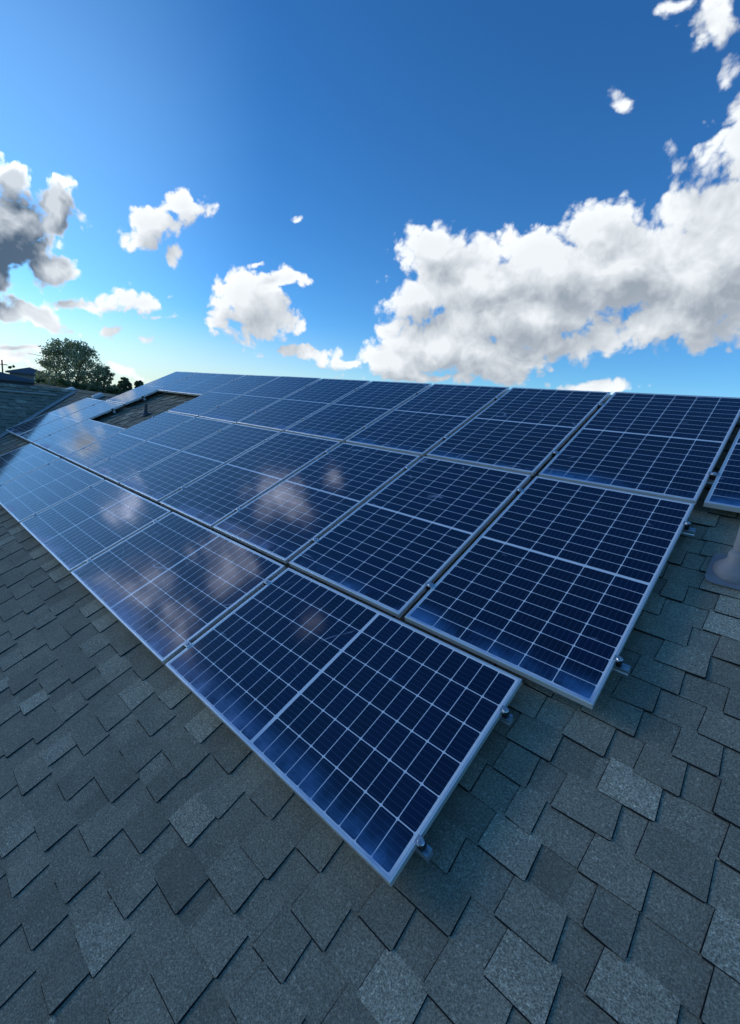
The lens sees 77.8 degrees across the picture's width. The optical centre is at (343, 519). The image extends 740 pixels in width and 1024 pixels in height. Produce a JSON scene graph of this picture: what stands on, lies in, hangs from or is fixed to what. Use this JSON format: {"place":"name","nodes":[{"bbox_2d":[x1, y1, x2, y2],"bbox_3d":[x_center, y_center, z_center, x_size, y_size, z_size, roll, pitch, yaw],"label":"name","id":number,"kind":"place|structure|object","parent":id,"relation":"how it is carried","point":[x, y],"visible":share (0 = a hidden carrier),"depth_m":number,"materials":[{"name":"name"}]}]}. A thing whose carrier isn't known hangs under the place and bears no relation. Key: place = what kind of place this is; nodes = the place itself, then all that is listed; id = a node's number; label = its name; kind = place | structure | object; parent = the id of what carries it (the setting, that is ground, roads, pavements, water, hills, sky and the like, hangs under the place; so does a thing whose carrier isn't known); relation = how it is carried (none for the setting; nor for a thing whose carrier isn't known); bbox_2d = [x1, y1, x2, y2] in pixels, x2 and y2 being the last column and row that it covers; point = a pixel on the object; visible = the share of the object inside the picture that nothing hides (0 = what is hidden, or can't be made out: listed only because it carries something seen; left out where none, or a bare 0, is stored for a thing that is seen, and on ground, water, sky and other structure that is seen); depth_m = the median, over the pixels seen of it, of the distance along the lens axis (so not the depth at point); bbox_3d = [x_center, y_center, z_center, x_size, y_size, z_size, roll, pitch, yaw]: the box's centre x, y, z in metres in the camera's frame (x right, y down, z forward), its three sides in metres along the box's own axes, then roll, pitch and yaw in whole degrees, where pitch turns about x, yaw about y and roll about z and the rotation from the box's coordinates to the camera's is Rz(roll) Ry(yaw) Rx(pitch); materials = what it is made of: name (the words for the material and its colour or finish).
{"place":"outdoors","nodes":[
{"label":"outdoors","id":0,"kind":"place"},
{"bbox_2d":[0,0,739,397],"label":"sky","id":1,"kind":"structure","parent":0,"point":[539,194],"materials":[{"name":"blue"}]},
{"label":"ground","id":2,"kind":"structure","parent":0,"visible":0},
{"bbox_2d":[0,372,37,385],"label":"dark roof house","id":3,"kind":"structure","parent":2,"relation":"on","point":[6,378],"depth_m":55.20,"materials":[{"name":"stone"}]},
{"bbox_2d":[5,367,52,383],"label":"tan house","id":4,"kind":"structure","parent":2,"relation":"on","point":[28,373],"depth_m":63.84,"materials":[{"name":"white paint"}]},
{"bbox_2d":[35,378,50,384],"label":"hedge shrub","id":5,"kind":"object","parent":2,"relation":"on","point":[38,380],"visible":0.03,"depth_m":41.26,"materials":[{"name":"green plant"}]},
{"bbox_2d":[52,379,69,387],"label":"hedge shrub","id":6,"kind":"object","parent":2,"relation":"on","point":[63,382],"visible":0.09,"depth_m":42.26,"materials":[{"name":"green plant"}]},
{"bbox_2d":[29,338,107,392],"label":"broad tree","id":7,"kind":"object","parent":2,"relation":"on","point":[72,355],"visible":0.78,"depth_m":44.42,"materials":[{"name":"green plant"}]},
{"bbox_2d":[72,382,86,389],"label":"hedge shrub","id":8,"kind":"object","parent":2,"relation":"on","point":[76,385],"visible":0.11,"depth_m":43.56,"materials":[{"name":"green plant"}]},
{"bbox_2d":[89,385,103,391],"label":"hedge shrub","id":9,"kind":"object","parent":2,"relation":"on","point":[93,388],"visible":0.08,"depth_m":44.33,"materials":[{"name":"green plant"}]},
{"bbox_2d":[89,365,117,394],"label":"airy tree","id":10,"kind":"object","parent":2,"relation":"on","point":[107,383],"visible":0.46,"depth_m":46.96,"materials":[{"name":"green plant"}]},
{"bbox_2d":[105,387,119,394],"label":"hedge shrub","id":11,"kind":"object","parent":2,"relation":"on","point":[111,390],"visible":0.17,"depth_m":45.02,"materials":[{"name":"green plant"}]},
{"bbox_2d":[117,377,131,393],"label":"round tree","id":12,"kind":"object","parent":2,"relation":"on","point":[123,383],"visible":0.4,"depth_m":51.91,"materials":[{"name":"green plant"}]},
{"bbox_2d":[134,380,143,387],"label":"round tree","id":13,"kind":"object","parent":2,"relation":"on","point":[138,383],"visible":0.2,"depth_m":52.65,"materials":[{"name":"green plant"}]},
{"bbox_2d":[0,383,739,1023],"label":"house","id":14,"kind":"structure","parent":2,"relation":"on","point":[174,849],"depth_m":1.85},
{"bbox_2d":[91,393,104,399],"bbox_3d":[-5.779,-2.889,10.762,0.260,0.092,0.400,18,45,41],"label":"roof vent","id":15,"kind":"object","parent":14,"relation":"on","point":[98,396],"visible":0.82,"depth_m":10.72,"materials":[{"name":"grey metal"}]},
{"bbox_2d":[140,404,149,415],"bbox_3d":[-3.667,-2.007,8.481,0.145,0.250,0.153,18,18,41],"label":"vent pipe","id":16,"kind":"object","parent":14,"relation":"on","point":[145,413],"visible":0.94,"depth_m":8.45,"materials":[{"name":"grey metal"}]},
{"bbox_2d":[185,648,433,861],"bbox_3d":[-2.927,0.225,4.750,9.122,0.076,0.130,18,45,41],"label":"mounting rail","id":17,"kind":"object","parent":14,"relation":"on","point":[427,853],"visible":0.02,"depth_m":1.74,"materials":[{"name":"metal"}]},
{"bbox_2d":[0,444,60,484],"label":"solar panel","id":18,"kind":"object","parent":17,"relation":"on","point":[22,461],"visible":0.84,"depth_m":7.22,"materials":[{"name":"glass"}]},
{"bbox_2d":[20,480,171,572],"bbox_3d":[-2.705,-0.006,4.913,1.773,0.036,1.038,18,44,41],"label":"solar panel","id":19,"kind":"object","parent":17,"relation":"on","point":[73,533],"visible":0.9,"depth_m":4.78,"materials":[{"name":"glass"}]},
{"bbox_2d":[71,512,285,664],"bbox_3d":[-1.410,0.420,3.715,1.773,0.037,1.038,18,45,41],"label":"solar panel","id":20,"kind":"object","parent":17,"relation":"on","point":[163,589],"visible":1,"depth_m":3.54,"materials":[{"name":"glass"}]},
{"bbox_2d":[182,640,191,647],"bbox_3d":[-0.993,0.808,2.929,0.062,0.047,0.038,18,45,41],"label":"clamp","id":21,"kind":"object","parent":17,"relation":"on","point":[186,643],"visible":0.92,"depth_m":2.91,"materials":[{"name":"metal"}]},
{"bbox_2d":[165,568,521,886],"bbox_3d":[-0.115,0.847,2.517,1.773,0.035,1.038,18,44,41],"label":"solar panel","id":22,"kind":"object","parent":17,"relation":"on","point":[362,730],"visible":1,"depth_m":2.28,"materials":[{"name":"glass"}]},
{"bbox_2d":[413,834,426,851],"bbox_3d":[0.294,1.232,1.739,0.039,0.046,0.034,18,45,41],"label":"end clamp","id":23,"kind":"object","parent":17,"relation":"attached to","point":[419,841],"visible":1,"depth_m":1.73,"materials":[{"name":"metal"}]},
{"bbox_2d":[498,714,512,726],"bbox_3d":[-2.483,-0.124,5.111,9.114,0.076,0.130,18,45,41],"label":"mounting rail","id":24,"kind":"object","parent":14,"relation":"on","point":[508,721],"visible":0.02,"depth_m":2.10,"materials":[{"name":"metal"}]},
{"bbox_2d":[0,458,104,522],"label":"solar panel","id":25,"kind":"object","parent":24,"relation":"attached to","point":[28,495],"visible":0.86,"depth_m":5.98,"materials":[{"name":"glass"}]},
{"bbox_2d":[262,579,270,585],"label":"clamp","id":26,"kind":"object","parent":24,"relation":"on","point":[266,581],"visible":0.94,"depth_m":3.27,"materials":[{"name":"silver metal"}]},
{"bbox_2d":[499,705,509,718],"bbox_3d":[0.740,0.884,2.098,0.039,0.046,0.034,18,45,41],"label":"end clamp","id":27,"kind":"object","parent":24,"relation":"attached to","point":[504,711],"visible":1,"depth_m":2.09,"materials":[{"name":"silver metal"}]},
{"bbox_2d":[423,590,630,676],"bbox_3d":[-2.802,-0.625,6.022,11.650,0.076,0.130,18,45,41],"label":"mounting rail","id":28,"kind":"object","parent":14,"relation":"on","point":[623,670],"depth_m":2.18,"materials":[{"name":"metal"}]},
{"bbox_2d":[6,398,102,435],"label":"solar panel","id":29,"kind":"object","parent":28,"relation":"attached to","point":[39,421],"visible":0.9,"depth_m":9.68,"materials":[{"name":"glass"}]},
{"bbox_2d":[18,401,123,443],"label":"solar panel","id":30,"kind":"object","parent":28,"relation":"on","point":[70,420],"visible":0.94,"depth_m":8.96,"materials":[{"name":"glass"}]},
{"bbox_2d":[33,419,125,458],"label":"solar panel","id":31,"kind":"object","parent":28,"relation":"attached to","point":[63,443],"visible":0.87,"depth_m":7.79,"materials":[{"name":"glass"}]},
{"bbox_2d":[64,412,195,469],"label":"solar panel","id":32,"kind":"object","parent":28,"relation":"attached to","point":[92,455],"visible":0.89,"depth_m":7.04,"materials":[{"name":"glass"}]},
{"bbox_2d":[89,417,233,484],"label":"solar panel","id":33,"kind":"object","parent":28,"relation":"on","point":[127,464],"visible":0.9,"depth_m":6.32,"materials":[{"name":"glass"}]},
{"bbox_2d":[120,424,280,502],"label":"solar panel","id":34,"kind":"object","parent":28,"relation":"attached to","point":[164,479],"visible":0.92,"depth_m":5.60,"materials":[{"name":"glass"}]},
{"bbox_2d":[160,432,340,528],"bbox_3d":[-0.985,-0.509,4.987,1.038,0.035,1.773,18,45,41],"label":"solar panel","id":35,"kind":"object","parent":28,"relation":"attached to","point":[215,497],"visible":0.96,"depth_m":4.88,"materials":[{"name":"glass"}]},
{"bbox_2d":[213,442,420,563],"bbox_3d":[-0.214,-0.255,4.274,1.038,0.036,1.773,18,45,41],"label":"solar panel","id":36,"kind":"object","parent":28,"relation":"attached to","point":[286,521],"visible":0.99,"depth_m":4.15,"materials":[{"name":"glass"}]},
{"bbox_2d":[289,456,530,617],"bbox_3d":[0.556,-0.001,3.562,1.038,0.035,1.773,18,45,41],"label":"solar panel","id":37,"kind":"object","parent":28,"relation":"on","point":[394,546],"visible":1,"depth_m":3.43,"materials":[{"name":"glass"}]},
{"bbox_2d":[425,581,435,590],"bbox_3d":[0.550,0.426,2.889,0.062,0.047,0.038,18,45,41],"label":"clamp","id":38,"kind":"object","parent":28,"relation":"on","point":[429,585],"visible":0.95,"depth_m":2.88,"materials":[{"name":"silver metal"}]},
{"bbox_2d":[405,476,694,708],"bbox_3d":[1.327,0.252,2.849,1.038,0.038,1.773,18,45,41],"label":"solar panel","id":39,"kind":"object","parent":28,"relation":"on","point":[549,583],"visible":1,"depth_m":2.69,"materials":[{"name":"glass"}]},
{"bbox_2d":[446,640,587,707],"bbox_3d":[0.772,0.752,2.391,0.951,0.042,0.022,18,18,41],"label":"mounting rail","id":40,"kind":"object","parent":39,"relation":"hanging from","point":[526,680],"visible":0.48,"depth_m":2.24,"materials":[{"name":"silver metal"}]},
{"bbox_2d":[613,655,622,667],"bbox_3d":[1.312,0.677,2.184,0.039,0.046,0.034,18,45,41],"label":"end clamp","id":41,"kind":"object","parent":28,"relation":"attached to","point":[618,660],"visible":1,"depth_m":2.17,"materials":[{"name":"silver metal"}]},
{"bbox_2d":[513,494,695,537],"bbox_3d":[-0.551,-0.792,5.356,7.638,0.075,0.130,18,45,41],"label":"mounting rail","id":42,"kind":"object","parent":14,"relation":"on","point":[690,532],"visible":0.01,"depth_m":2.84,"materials":[{"name":"metal"}]},
{"bbox_2d":[515,488,524,494],"bbox_3d":[1.369,-0.213,3.547,0.062,0.047,0.038,18,45,41],"label":"clamp","id":43,"kind":"object","parent":42,"relation":"on","point":[519,490],"visible":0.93,"depth_m":3.53,"materials":[{"name":"silver metal"}]},
{"bbox_2d":[682,521,690,529],"bbox_3d":[2.131,0.038,2.842,0.039,0.046,0.034,18,45,41],"label":"end clamp","id":44,"kind":"object","parent":42,"relation":"attached to","point":[686,524],"visible":1,"depth_m":2.83,"materials":[{"name":"silver metal"}]},
{"bbox_2d":[548,457,714,484],"bbox_3d":[0.259,-1.013,5.366,8.678,0.076,0.130,18,45,41],"label":"mounting rail","id":45,"kind":"object","parent":14,"relation":"on","point":[710,482],"depth_m":3.21,"materials":[{"name":"metal"}]},
{"bbox_2d":[168,375,279,416],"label":"solar panel","id":46,"kind":"object","parent":45,"relation":"attached to","point":[213,399],"visible":0.82,"depth_m":8.01,"materials":[{"name":"glass"}]},
{"bbox_2d":[199,376,320,423],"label":"solar panel","id":47,"kind":"object","parent":45,"relation":"attached to","point":[240,408],"visible":0.85,"depth_m":7.30,"materials":[{"name":"glass"}]},
{"bbox_2d":[285,381,431,442],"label":"solar panel","id":48,"kind":"object","parent":45,"relation":"attached to","point":[345,418],"visible":0.9,"depth_m":5.86,"materials":[{"name":"glass"}]},
{"bbox_2d":[551,451,559,456],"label":"clamp","id":49,"kind":"object","parent":45,"relation":"on","point":[555,453],"visible":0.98,"depth_m":3.89,"materials":[{"name":"silver metal"}]},
{"bbox_2d":[538,392,739,504],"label":"solar panel","id":50,"kind":"object","parent":45,"relation":"attached to","point":[669,446],"visible":0.96,"depth_m":3.69,"materials":[{"name":"glass"}]},
{"bbox_2d":[708,472,719,479],"bbox_3d":[2.579,-0.302,3.188,0.062,0.047,0.038,18,45,41],"label":"clamp","id":51,"kind":"object","parent":45,"relation":"on","point":[713,475],"visible":0.99,"depth_m":3.18,"materials":[{"name":"silver metal"}]},
{"bbox_2d":[703,430,739,512],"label":"solar panel","id":52,"kind":"object","parent":45,"relation":"attached to","point":[724,493],"visible":1,"depth_m":3.05,"materials":[{"name":"glass"}]},
{"bbox_2d":[705,527,739,589],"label":"vent pipe","id":53,"kind":"object","parent":14,"relation":"on","point":[723,569],"visible":1,"depth_m":2.55,"materials":[{"name":"grey metal"}]},
{"bbox_3d":[-4.473,-2.571,9.743,1.138,0.075,0.130,18,45,41],"label":"mounting rail","id":54,"kind":"object","parent":14,"relation":"on","visible":0},
{"bbox_2d":[106,371,198,404],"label":"solar panel","id":55,"kind":"object","parent":54,"relation":"attached to","point":[137,393],"visible":0.87,"depth_m":9.91,"materials":[{"name":"glass"}]},
{"bbox_3d":[-0.056,-1.900,6.878,11.541,0.075,0.130,18,45,41],"label":"mounting rail","id":56,"kind":"object","parent":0,"visible":0},
{"bbox_2d":[158,373,244,395],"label":"solar panel","id":57,"kind":"object","parent":56,"relation":"attached to","point":[199,384],"visible":0.87,"depth_m":9.15,"materials":[{"name":"glass"}]},
{"bbox_2d":[237,378,370,431],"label":"solar panel","id":58,"kind":"object","parent":56,"relation":"attached to","point":[284,414],"visible":0.87,"depth_m":6.58,"materials":[{"name":"glass"}]},
{"bbox_2d":[346,384,508,456],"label":"solar panel","id":59,"kind":"object","parent":56,"relation":"attached to","point":[424,423],"visible":0.93,"depth_m":5.13,"materials":[{"name":"glass"}]},
{"bbox_2d":[426,387,610,475],"bbox_3d":[1.763,-0.943,4.531,1.038,0.037,1.773,18,44,41],"label":"solar panel","id":60,"kind":"object","parent":56,"relation":"attached to","point":[528,431],"visible":0.95,"depth_m":4.41,"materials":[{"name":"glass"}]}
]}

